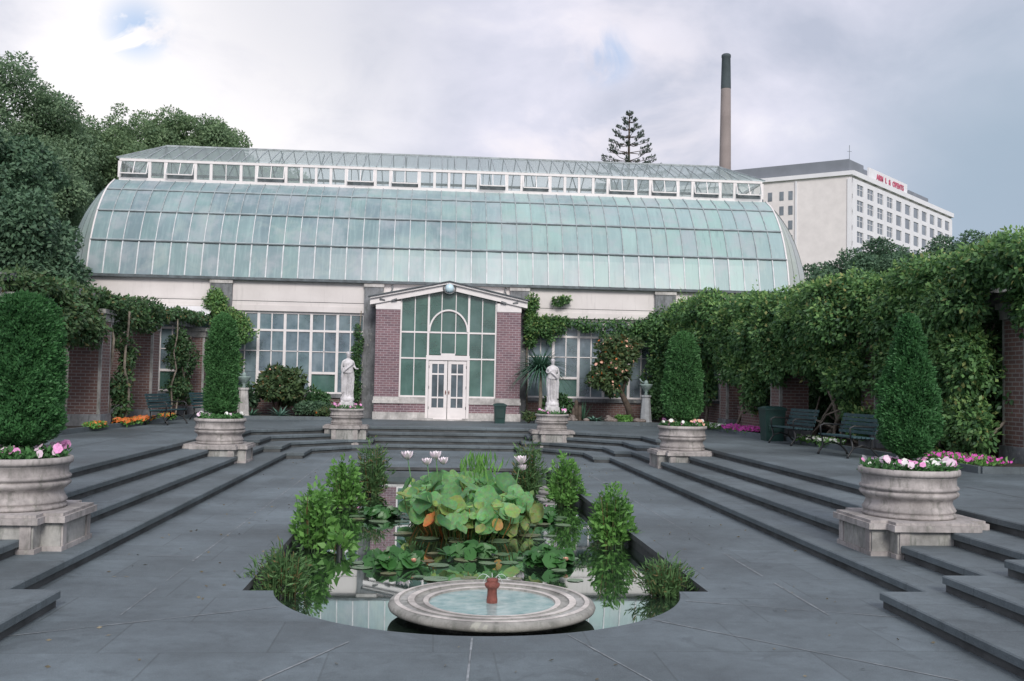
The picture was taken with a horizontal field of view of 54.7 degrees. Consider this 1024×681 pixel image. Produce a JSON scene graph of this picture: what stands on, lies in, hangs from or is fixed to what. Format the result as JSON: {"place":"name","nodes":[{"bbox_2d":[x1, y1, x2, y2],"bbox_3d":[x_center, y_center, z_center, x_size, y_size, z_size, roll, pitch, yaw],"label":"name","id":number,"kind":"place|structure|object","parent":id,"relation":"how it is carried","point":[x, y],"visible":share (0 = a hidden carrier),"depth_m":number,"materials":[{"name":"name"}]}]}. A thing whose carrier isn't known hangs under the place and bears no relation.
{"place":"outdoors","nodes":[
{"label":"outdoors","id":0,"kind":"place"},
{"bbox_2d":[257,477,685,635],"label":"pond water","id":1,"kind":"structure","parent":0,"point":[345,593],"depth_m":11.51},
{"bbox_2d":[237,535,323,597],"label":"pond plant","id":2,"kind":"object","parent":1,"relation":"on","point":[282,577],"visible":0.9,"depth_m":10.02,"materials":[{"name":"plant"}]},
{"bbox_2d":[288,475,341,550],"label":"pond plant","id":3,"kind":"object","parent":1,"relation":"on","point":[317,518],"visible":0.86,"depth_m":12.83,"materials":[{"name":"green plant"}]},
{"bbox_2d":[317,522,360,553],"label":"pond plant","id":4,"kind":"object","parent":1,"relation":"on","point":[338,543],"visible":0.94,"depth_m":12.54,"materials":[{"name":"green plant"}]},
{"bbox_2d":[324,453,368,508],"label":"pond plant","id":5,"kind":"object","parent":1,"relation":"on","point":[346,493],"visible":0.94,"depth_m":17.01,"materials":[{"name":"green plant"}]},
{"bbox_2d":[357,435,396,494],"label":"pond plant","id":6,"kind":"object","parent":1,"relation":"on","point":[374,481],"visible":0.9,"depth_m":19.05,"materials":[{"name":"plant"}]},
{"bbox_2d":[349,505,408,522],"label":"water lily","id":7,"kind":"object","parent":1,"relation":"on","point":[382,513],"visible":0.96,"depth_m":15.83,"materials":[{"name":"green plant"}]},
{"bbox_2d":[351,545,449,569],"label":"water lily","id":8,"kind":"object","parent":1,"relation":"on","point":[393,557],"visible":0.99,"depth_m":11.70,"materials":[{"name":"green plant"}]},
{"bbox_2d":[428,539,508,564],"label":"water lily","id":9,"kind":"object","parent":1,"relation":"on","point":[470,550],"visible":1,"depth_m":12.40,"materials":[{"name":"green plant"}]},
{"bbox_2d":[395,450,543,542],"bbox_3d":[-0.746,2.355,15.543,2.177,1.227,4.446,1,-2,-5],"label":"lotus clump","id":10,"kind":"object","parent":1,"relation":"on","point":[479,499],"visible":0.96,"depth_m":14.28,"materials":[{"name":"green plant"}]},
{"bbox_2d":[393,525,555,542],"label":"water lily","id":11,"kind":"object","parent":1,"relation":"on","point":[474,537],"visible":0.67,"depth_m":13.95,"materials":[{"name":"green plant"}]},
{"bbox_2d":[388,574,595,635],"bbox_3d":[-0.188,2.416,9.343,1.950,0.415,1.950,1,-2,-5],"label":"fountain basin","id":12,"kind":"object","parent":1,"relation":"on","point":[492,606],"visible":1,"depth_m":9.12,"materials":[{"name":"stone"}]},
{"bbox_2d":[511,436,551,496],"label":"pond plant","id":13,"kind":"object","parent":1,"relation":"on","point":[528,480],"visible":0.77,"depth_m":19.30,"materials":[{"name":"plant"}]},
{"bbox_2d":[500,543,578,571],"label":"water lily","id":14,"kind":"object","parent":1,"relation":"on","point":[546,556],"visible":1,"depth_m":11.99,"materials":[{"name":"green plant"}]},
{"bbox_2d":[519,507,570,525],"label":"water lily","id":15,"kind":"object","parent":1,"relation":"on","point":[549,517],"visible":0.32,"depth_m":15.78,"materials":[{"name":"green plant"}]},
{"bbox_2d":[543,449,591,506],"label":"pond plant","id":16,"kind":"object","parent":1,"relation":"on","point":[562,484],"visible":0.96,"depth_m":17.92,"materials":[{"name":"green plant"}]},
{"bbox_2d":[583,481,643,546],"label":"pond plant","id":17,"kind":"object","parent":1,"relation":"on","point":[610,518],"visible":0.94,"depth_m":13.54,"materials":[{"name":"green plant"}]},
{"bbox_2d":[624,551,699,597],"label":"pond plant","id":18,"kind":"object","parent":1,"relation":"on","point":[665,581],"visible":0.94,"depth_m":10.37,"materials":[{"name":"plant"}]},
{"bbox_2d":[243,467,707,599],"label":"pond wall","id":19,"kind":"structure","parent":0,"point":[642,548],"depth_m":13.10,"materials":[{"name":"stone"}]},
{"bbox_2d":[359,471,545,478],"bbox_3d":[-1.405,3.265,22.976,4.400,0.410,0.260,1,-2,-5],"label":"pond ledge","id":20,"kind":"object","parent":19,"relation":"attached to","point":[407,473],"visible":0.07,"depth_m":22.79,"materials":[{"name":"stone"}]},
{"bbox_2d":[0,450,1023,680],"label":"courtyard paving","id":21,"kind":"structure","parent":0,"point":[163,622],"depth_m":8.12,"materials":[{"name":"stone"}]},
{"bbox_2d":[0,426,1023,678],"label":"stone steps","id":22,"kind":"structure","parent":21,"relation":"on","point":[964,590],"depth_m":13.84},
{"bbox_2d":[0,454,96,554],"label":"stone planter","id":23,"kind":"object","parent":22,"relation":"on","point":[39,512],"visible":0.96,"depth_m":10.38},
{"bbox_2d":[0,290,69,454],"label":"topiary tree","id":24,"kind":"object","parent":23,"relation":"in","point":[34,395],"visible":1,"depth_m":10.60,"materials":[{"name":"green plant"}]},
{"bbox_2d":[0,439,71,458],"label":"bedding flowers","id":25,"kind":"object","parent":23,"relation":"in","point":[51,450],"visible":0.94,"depth_m":10.62,"materials":[{"name":"pink plant"}]},
{"bbox_2d":[182,417,255,463],"bbox_3d":[-6.489,2.209,21.977,1.400,0.975,1.400,1,-2,-5],"label":"stone planter","id":26,"kind":"object","parent":22,"relation":"on","point":[219,437],"visible":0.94,"depth_m":21.52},
{"bbox_2d":[195,411,244,418],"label":"bedding flowers","id":27,"kind":"object","parent":26,"relation":"in","point":[226,415],"visible":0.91,"depth_m":21.69,"materials":[{"name":"white plant"}]},
{"bbox_2d":[201,311,242,418],"bbox_3d":[-6.453,0.634,22.053,0.892,2.589,0.901,2,-3,-22],"label":"topiary tree","id":28,"kind":"object","parent":26,"relation":"in","point":[221,358],"visible":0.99,"depth_m":21.84,"materials":[{"name":"green plant"}]},
{"bbox_2d":[323,408,368,444],"bbox_3d":[-4.846,2.510,28.975,1.280,1.044,1.280,1,-2,-5],"label":"stone planter","id":29,"kind":"object","parent":22,"relation":"on","point":[346,424],"visible":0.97,"depth_m":28.54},
{"bbox_2d":[339,351,358,408],"bbox_3d":[-4.764,1.162,29.038,0.527,1.684,0.409,1,-2,-5],"label":"garden statue","id":30,"kind":"object","parent":29,"relation":"on","point":[347,383],"visible":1,"depth_m":28.93,"materials":[{"name":"white stone"}]},
{"bbox_2d":[529,413,574,447],"bbox_3d":[1.182,2.678,29.454,1.280,0.984,1.280,1,-2,-5],"label":"stone planter","id":31,"kind":"object","parent":22,"relation":"on","point":[551,428],"visible":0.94,"depth_m":29.02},
{"bbox_2d":[545,359,559,413],"bbox_3d":[1.208,1.359,29.512,0.412,1.645,0.400,1,-2,-5],"label":"garden statue","id":32,"kind":"object","parent":31,"relation":"on","point":[552,388],"visible":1,"depth_m":29.41,"materials":[{"name":"white stone"}]},
{"bbox_2d":[647,425,713,468],"bbox_3d":[3.915,2.448,22.806,1.400,0.975,1.400,1,-2,-5],"label":"stone planter","id":33,"kind":"object","parent":22,"relation":"on","point":[680,444],"visible":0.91,"depth_m":22.34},
{"bbox_2d":[659,330,704,425],"bbox_3d":[3.942,0.953,22.854,1.069,2.426,1.068,1,-2,-5],"label":"topiary tree","id":34,"kind":"object","parent":33,"relation":"in","point":[681,380],"visible":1,"depth_m":22.60,"materials":[{"name":"green plant"}]},
{"bbox_2d":[659,418,705,426],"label":"bedding flowers","id":35,"kind":"object","parent":33,"relation":"in","point":[691,423],"visible":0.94,"depth_m":22.54,"materials":[{"name":"white plant"}]},
{"bbox_2d":[833,464,989,559],"bbox_3d":[4.640,1.976,11.588,1.400,0.975,1.400,1,-2,-5],"label":"stone planter","id":36,"kind":"object","parent":22,"relation":"on","point":[895,513],"visible":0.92,"depth_m":11.12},
{"bbox_2d":[873,312,945,460],"bbox_3d":[4.657,0.678,11.636,0.860,2.033,0.763,1,-2,-5],"label":"topiary tree","id":37,"kind":"object","parent":36,"relation":"in","point":[908,415],"visible":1,"depth_m":11.46,"materials":[{"name":"green plant"}]},
{"bbox_2d":[857,455,962,471],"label":"bedding flowers","id":38,"kind":"object","parent":36,"relation":"in","point":[947,463],"visible":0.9,"depth_m":11.31,"materials":[{"name":"white plant"}]},
{"bbox_2d":[0,0,1023,283],"label":"sky","id":39,"kind":"structure","parent":0,"point":[927,96],"materials":[{"name":"white"}]},
{"bbox_2d":[44,411,1023,557],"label":"terrace","id":40,"kind":"structure","parent":0,"point":[1000,496],"depth_m":21.35,"materials":[{"name":"concrete"}]},
{"bbox_2d":[0,126,95,286],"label":"tree","id":41,"kind":"object","parent":40,"relation":"on","point":[33,238],"visible":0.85,"depth_m":32.53,"materials":[{"name":"green plant"}]},
{"bbox_2d":[0,127,95,252],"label":"tree","id":42,"kind":"object","parent":40,"relation":"on","point":[72,201],"visible":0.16,"depth_m":45.66,"materials":[{"name":"green plant"}]},
{"bbox_2d":[65,309,116,425],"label":"brick pier","id":43,"kind":"structure","parent":40,"relation":"on","point":[89,384],"depth_m":26.00,"materials":[{"name":"brown brick"}]},
{"bbox_2d":[58,412,197,434],"bbox_3d":[-12.303,2.234,25.925,4.000,0.140,20.900,1,-2,-5],"label":"garden bed","id":44,"kind":"object","parent":40,"relation":"on","point":[74,429],"visible":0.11,"depth_m":26.14,"materials":[{"name":"plant"}]},
{"bbox_2d":[111,415,155,426],"bbox_3d":[-10.713,2.276,28.052,0.593,0.292,2.704,1,-2,-5],"label":"flower patch","id":45,"kind":"object","parent":44,"relation":"on","point":[138,419],"visible":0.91,"depth_m":27.38,"materials":[{"name":"orange plant"}]},
{"bbox_2d":[121,322,163,417],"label":"brick pier","id":46,"kind":"structure","parent":40,"relation":"on","point":[146,372],"depth_m":30.61,"materials":[{"name":"brown brick"}]},
{"bbox_2d":[144,393,187,424],"bbox_3d":[-10.172,2.019,29.187,0.731,0.916,1.560,1,-2,5],"label":"park bench","id":47,"kind":"object","parent":40,"relation":"on","point":[159,400],"visible":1,"depth_m":29.07,"materials":[{"name":"green paint"}]},
{"bbox_2d":[177,327,208,414],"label":"brick pier","id":48,"kind":"structure","parent":40,"relation":"on","point":[198,336],"depth_m":35.12,"materials":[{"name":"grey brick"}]},
{"bbox_2d":[233,412,331,419],"bbox_3d":[-7.904,2.731,35.422,4.900,0.140,3.150,1,-2,-5],"label":"garden bed","id":49,"kind":"object","parent":40,"relation":"on","point":[290,416],"visible":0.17,"depth_m":34.15,"materials":[{"name":"plant"}]},
{"bbox_2d":[237,372,250,415],"bbox_3d":[-9.301,1.868,34.316,0.554,1.674,0.554,1,-2,-5],"label":"pedestal ornament","id":50,"kind":"object","parent":49,"relation":"on","point":[244,379],"visible":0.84,"depth_m":34.18,"materials":[{"name":"stone"}]},
{"bbox_2d":[251,362,309,413],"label":"flowering shrub","id":51,"kind":"object","parent":49,"relation":"on","point":[281,385],"visible":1,"depth_m":35.00,"materials":[{"name":"green plant"}]},
{"bbox_2d":[292,399,331,415],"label":"leafy shrub","id":52,"kind":"object","parent":49,"relation":"on","point":[303,407],"visible":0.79,"depth_m":34.80,"materials":[{"name":"green plant"}]},
{"bbox_2d":[301,383,333,414],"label":"leafy shrub","id":53,"kind":"object","parent":49,"relation":"on","point":[320,395],"visible":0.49,"depth_m":35.90,"materials":[{"name":"green plant"}]},
{"bbox_2d":[161,314,717,399],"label":"interior foliage","id":54,"kind":"object","parent":40,"relation":"on","point":[583,391],"visible":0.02,"depth_m":41.65,"materials":[{"name":"green plant"}]},
{"bbox_2d":[74,145,805,421],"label":"glasshouse","id":55,"kind":"structure","parent":40,"relation":"on","point":[294,232],"depth_m":37.99,"materials":[{"name":"teal glass"}]},
{"bbox_2d":[118,161,151,177],"bbox_3d":[-15.062,-6.835,39.481,1.290,0.659,0.468,1,-2,-5],"label":"lantern window","id":56,"kind":"structure","parent":55,"relation":"in","point":[149,165],"depth_m":39.55,"materials":[{"name":"white paint"}]},
{"bbox_2d":[164,162,197,179],"bbox_3d":[-13.277,-6.796,39.604,1.290,0.660,0.508,1,-2,-5],"label":"lantern window","id":57,"kind":"structure","parent":55,"relation":"in","point":[195,166],"depth_m":39.68,"materials":[{"name":"white paint"}]},
{"bbox_2d":[158,319,208,390],"bbox_3d":[-13.547,0.325,36.731,4.620,3.050,0.095,1,-2,-5],"label":"window","id":58,"kind":"structure","parent":55,"relation":"in","point":[164,374],"depth_m":36.77,"materials":[{"name":"glass"}]},
{"bbox_2d":[201,285,259,382],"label":"climbing vine","id":59,"kind":"object","parent":55,"relation":"attached to","point":[216,301],"visible":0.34,"depth_m":36.11,"materials":[{"name":"green plant"}]},
{"bbox_2d":[232,310,363,393],"bbox_3d":[-8.051,0.451,37.169,4.950,3.050,0.095,1,-2,-5],"label":"window","id":60,"kind":"structure","parent":55,"relation":"in","point":[321,357],"depth_m":37.19,"materials":[{"name":"glass"}]},
{"bbox_2d":[350,311,364,405],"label":"climbing vine","id":61,"kind":"object","parent":55,"relation":"attached to","point":[357,392],"visible":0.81,"depth_m":36.86,"materials":[{"name":"green plant"}]},
{"bbox_2d":[428,360,447,418],"bbox_3d":[-2.730,1.814,36.307,0.685,2.170,0.114,1,-2,-5],"label":"door","id":62,"kind":"structure","parent":55,"relation":"in","point":[437,387],"depth_m":36.32,"materials":[{"name":"white paint"}]},
{"bbox_2d":[398,292,496,398],"bbox_3d":[-2.346,0.132,36.430,3.550,3.935,0.130,1,-2,-5],"label":"porch window frame","id":63,"kind":"structure","parent":55,"relation":"in","point":[456,323],"depth_m":36.45,"materials":[{"name":"white paint"}]},
{"bbox_2d":[447,361,466,419],"bbox_3d":[-2.024,1.830,36.364,0.685,2.170,0.114,1,-2,-5],"label":"door","id":64,"kind":"structure","parent":55,"relation":"in","point":[456,394],"depth_m":36.38,"materials":[{"name":"white paint"}]},
{"bbox_2d":[520,175,551,191],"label":"lantern window","id":65,"kind":"structure","parent":55,"relation":"in","point":[521,176],"depth_m":40.82,"materials":[{"name":"white paint"}]},
{"bbox_2d":[523,292,572,410],"bbox_3d":[1.322,0.592,37.424,1.965,4.908,0.830,1,-2,-5],"label":"climbing vine","id":66,"kind":"object","parent":55,"relation":"attached to","point":[533,332],"visible":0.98,"depth_m":37.40,"materials":[{"name":"green plant"}]},
{"bbox_2d":[528,318,652,399],"bbox_3d":[3.031,0.706,38.053,4.950,3.050,0.095,1,-2,-5],"label":"window","id":67,"kind":"structure","parent":55,"relation":"in","point":[584,342],"depth_m":37.99,"materials":[{"name":"glass"}]},
{"bbox_2d":[531,304,670,386],"bbox_3d":[3.442,0.793,37.176,5.990,4.570,1.909,1,-2,-5],"label":"climbing vine","id":68,"kind":"object","parent":55,"relation":"attached to","point":[650,327],"visible":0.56,"depth_m":37.45,"materials":[{"name":"green plant"}]},
{"bbox_2d":[691,181,721,197],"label":"lantern window","id":69,"kind":"structure","parent":55,"relation":"in","point":[719,193],"depth_m":41.39,"materials":[{"name":"white paint"}]},
{"bbox_2d":[493,403,506,423],"bbox_3d":[-0.429,2.541,34.602,0.456,0.700,0.456,1,-2,-5],"label":"litter bin","id":70,"kind":"object","parent":40,"relation":"on","point":[499,412],"visible":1,"depth_m":34.41,"materials":[{"name":"green plastic"}]},
{"bbox_2d":[530,419,666,425],"bbox_3d":[3.465,2.988,36.228,5.500,0.140,3.350,1,-2,-5],"label":"garden bed","id":71,"kind":"object","parent":40,"relation":"on","point":[652,423],"visible":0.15,"depth_m":34.85,"materials":[{"name":"plant"}]},
{"bbox_2d":[503,349,572,412],"bbox_3d":[1.016,1.581,36.054,2.941,2.746,2.857,1,-3,13],"label":"cordyline palm","id":72,"kind":"object","parent":71,"relation":"on","point":[539,365],"visible":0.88,"depth_m":35.85,"materials":[{"name":"green plant"}]},
{"bbox_2d":[542,392,573,413],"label":"leafy shrub","id":73,"kind":"object","parent":71,"relation":"on","point":[563,399],"visible":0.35,"depth_m":36.76,"materials":[{"name":"green plant"}]},
{"bbox_2d":[583,332,644,420],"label":"leaning shrub","id":74,"kind":"object","parent":71,"relation":"on","point":[613,357],"visible":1,"depth_m":36.04,"materials":[{"name":"green plant"}]},
{"bbox_2d":[639,379,652,421],"bbox_3d":[4.842,2.208,35.794,0.554,1.674,0.554,1,-2,-5],"label":"pedestal ornament","id":75,"kind":"object","parent":71,"relation":"on","point":[645,412],"visible":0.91,"depth_m":35.65,"materials":[{"name":"grey stone"}]},
{"bbox_2d":[647,381,671,421],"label":"leafy shrub","id":76,"kind":"object","parent":71,"relation":"on","point":[655,391],"visible":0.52,"depth_m":36.21,"materials":[{"name":"green plant"}]},
{"bbox_2d":[699,403,719,422],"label":"brick wall","id":77,"kind":"structure","parent":40,"relation":"on","point":[714,414],"depth_m":34.62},
{"bbox_2d":[718,361,750,424],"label":"brick pier","id":78,"kind":"structure","parent":40,"relation":"on","point":[729,399],"depth_m":32.16,"materials":[{"name":"red brick"}]},
{"bbox_2d":[737,406,759,432],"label":"brick wall","id":79,"kind":"structure","parent":40,"relation":"on","point":[746,419],"depth_m":30.79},
{"bbox_2d":[758,406,786,440],"bbox_3d":[6.981,2.226,26.578,0.602,0.924,0.602,1,-2,-5],"label":"litter bin","id":80,"kind":"object","parent":40,"relation":"on","point":[766,413],"visible":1,"depth_m":26.32,"materials":[{"name":"green plastic"}]},
{"bbox_2d":[770,366,810,436],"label":"brick pier","id":81,"kind":"structure","parent":40,"relation":"on","point":[794,394],"depth_m":27.40,"materials":[{"name":"red brick"}]},
{"bbox_2d":[768,408,818,445],"bbox_3d":[7.065,2.171,24.917,0.731,0.916,1.560,1,-3,-9],"label":"park bench","id":82,"kind":"object","parent":40,"relation":"on","point":[808,419],"visible":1,"depth_m":24.82,"materials":[{"name":"green paint"}]},
{"bbox_2d":[817,413,878,458],"bbox_3d":[7.087,1.998,20.910,0.731,0.916,1.560,1,-3,-9],"label":"park bench","id":83,"kind":"object","parent":40,"relation":"on","point":[868,426],"visible":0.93,"depth_m":20.85,"materials":[{"name":"green paint"}]},
{"bbox_2d":[707,427,1023,473],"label":"garden bed","id":84,"kind":"object","parent":40,"relation":"on","point":[1012,468],"visible":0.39,"depth_m":21.28,"materials":[{"name":"plant"}]},
{"bbox_2d":[721,423,759,432],"bbox_3d":[7.076,2.708,30.179,0.783,0.284,2.630,1,-2,-5],"label":"flower patch","id":85,"kind":"object","parent":84,"relation":"on","point":[746,428],"visible":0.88,"depth_m":29.80,"materials":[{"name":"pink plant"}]},
{"bbox_2d":[795,433,845,446],"bbox_3d":[7.614,2.487,24.500,0.652,0.288,2.146,1,-2,-5],"label":"flower patch","id":86,"kind":"object","parent":84,"relation":"on","point":[816,439],"visible":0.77,"depth_m":24.16,"materials":[{"name":"green plant"}]},
{"bbox_2d":[923,449,1012,466],"bbox_3d":[8.521,2.254,18.964,0.992,0.269,2.502,1,-2,-5],"label":"flower patch","id":87,"kind":"object","parent":84,"relation":"on","point":[972,459],"visible":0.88,"depth_m":18.30,"materials":[{"name":"pink plant"}]},
{"bbox_2d":[858,334,884,447],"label":"brick pier","id":88,"kind":"structure","parent":40,"relation":"on","point":[867,443],"depth_m":23.34,"materials":[{"name":"red brick"}]},
{"bbox_2d":[811,323,1001,448],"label":"garden wall","id":89,"kind":"structure","parent":40,"relation":"on","point":[998,444],"depth_m":23.03,"materials":[{"name":"brick"}]},
{"bbox_2d":[974,288,1020,311],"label":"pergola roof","id":90,"kind":"structure","parent":89,"relation":"on","point":[994,296],"depth_m":19.85,"materials":[{"name":"grey wood"}]},
{"bbox_2d":[657,286,748,421],"bbox_3d":[7.488,0.523,35.046,4.005,5.108,6.500,1,-2,-5],"label":"climbing vine","id":91,"kind":"object","parent":90,"relation":"attached to","point":[688,315],"visible":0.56,"depth_m":33.71,"materials":[{"name":"green plant"}]},
{"bbox_2d":[705,275,796,423],"bbox_3d":[8.297,0.516,30.054,3.988,4.731,6.766,1,-2,-5],"label":"climbing vine","id":92,"kind":"object","parent":90,"relation":"attached to","point":[741,331],"visible":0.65,"depth_m":29.09,"materials":[{"name":"green plant"}]},
{"bbox_2d":[767,263,886,443],"bbox_3d":[8.879,0.409,25.938,4.075,4.660,6.311,1,-2,-5],"label":"climbing vine","id":93,"kind":"object","parent":90,"relation":"attached to","point":[808,321],"visible":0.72,"depth_m":24.11,"materials":[{"name":"green plant"}]},
{"bbox_2d":[751,307,1013,455],"bbox_3d":[9.729,0.955,27.597,2.357,3.675,20.968,1,-2,-5],"label":"climbing vine","id":94,"kind":"object","parent":90,"relation":"attached to","point":[993,321],"visible":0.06,"depth_m":20.72,"materials":[{"name":"green plant"}]},
{"bbox_2d":[838,225,1023,455],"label":"climbing vine","id":95,"kind":"object","parent":90,"relation":"attached to","point":[942,295],"visible":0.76,"depth_m":19.42,"materials":[{"name":"green plant"}]},
{"bbox_2d":[995,302,1023,463],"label":"brick pier","id":96,"kind":"structure","parent":40,"relation":"on","point":[1011,447],"depth_m":19.04,"materials":[{"name":"red brick"}]},
{"label":"ground","id":97,"kind":"structure","parent":0,"visible":0},
{"bbox_2d":[0,50,117,225],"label":"tree","id":98,"kind":"object","parent":97,"relation":"on","point":[52,122],"visible":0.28,"depth_m":57.07,"materials":[{"name":"green plant"}]},
{"bbox_2d":[79,103,252,202],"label":"tree","id":99,"kind":"object","parent":97,"relation":"on","point":[120,139],"visible":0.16,"depth_m":61.88,"materials":[{"name":"green plant"}]},
{"bbox_2d":[601,110,656,162],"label":"conifer tree","id":100,"kind":"object","parent":97,"relation":"on","point":[629,136],"visible":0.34,"depth_m":101.96,"materials":[{"name":"green plant"}]},
{"bbox_2d":[719,53,730,169],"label":"tall chimney","id":101,"kind":"object","parent":97,"relation":"on","point":[725,138],"visible":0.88,"depth_m":205.55,"materials":[{"name":"concrete"}]},
{"bbox_2d":[733,145,953,277],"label":"hospital building","id":102,"kind":"structure","parent":97,"relation":"on","point":[826,211],"depth_m":219.07,"materials":[{"name":"white concrete"}]},
{"bbox_2d":[802,236,913,281],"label":"broad tree","id":103,"kind":"object","parent":97,"relation":"on","point":[877,259],"visible":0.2,"depth_m":59.29,"materials":[{"name":"green plant"}]},
{"bbox_2d":[907,229,1010,261],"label":"broad tree","id":104,"kind":"object","parent":97,"relation":"on","point":[952,246],"visible":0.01,"depth_m":60.66,"materials":[{"name":"green plant"}]},
{"bbox_3d":[-11.165,0.566,21.568,1.020,3.200,0.950,1,-2,-5],"label":"brick pier","id":105,"kind":"object","parent":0,"visible":0},
{"bbox_2d":[0,272,203,327],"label":"pergola roof","id":106,"kind":"structure","parent":105,"relation":"on","point":[188,325],"depth_m":32.87,"materials":[{"name":"grey wood"}]},
{"bbox_2d":[0,264,119,411],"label":"climbing vine","id":107,"kind":"object","parent":106,"relation":"attached to","point":[86,325],"visible":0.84,"depth_m":23.62,"materials":[{"name":"green plant"}]},
{"bbox_2d":[92,290,177,417],"bbox_3d":[-11.096,0.516,29.095,1.570,3.875,6.605,1,-2,-5],"label":"climbing vine","id":108,"kind":"object","parent":106,"relation":"attached to","point":[141,315],"visible":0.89,"depth_m":27.73,"materials":[{"name":"green plant"}]},
{"bbox_2d":[159,305,210,414],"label":"climbing vine","id":109,"kind":"object","parent":106,"relation":"attached to","point":[180,348],"visible":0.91,"depth_m":32.83,"materials":[{"name":"green plant"}]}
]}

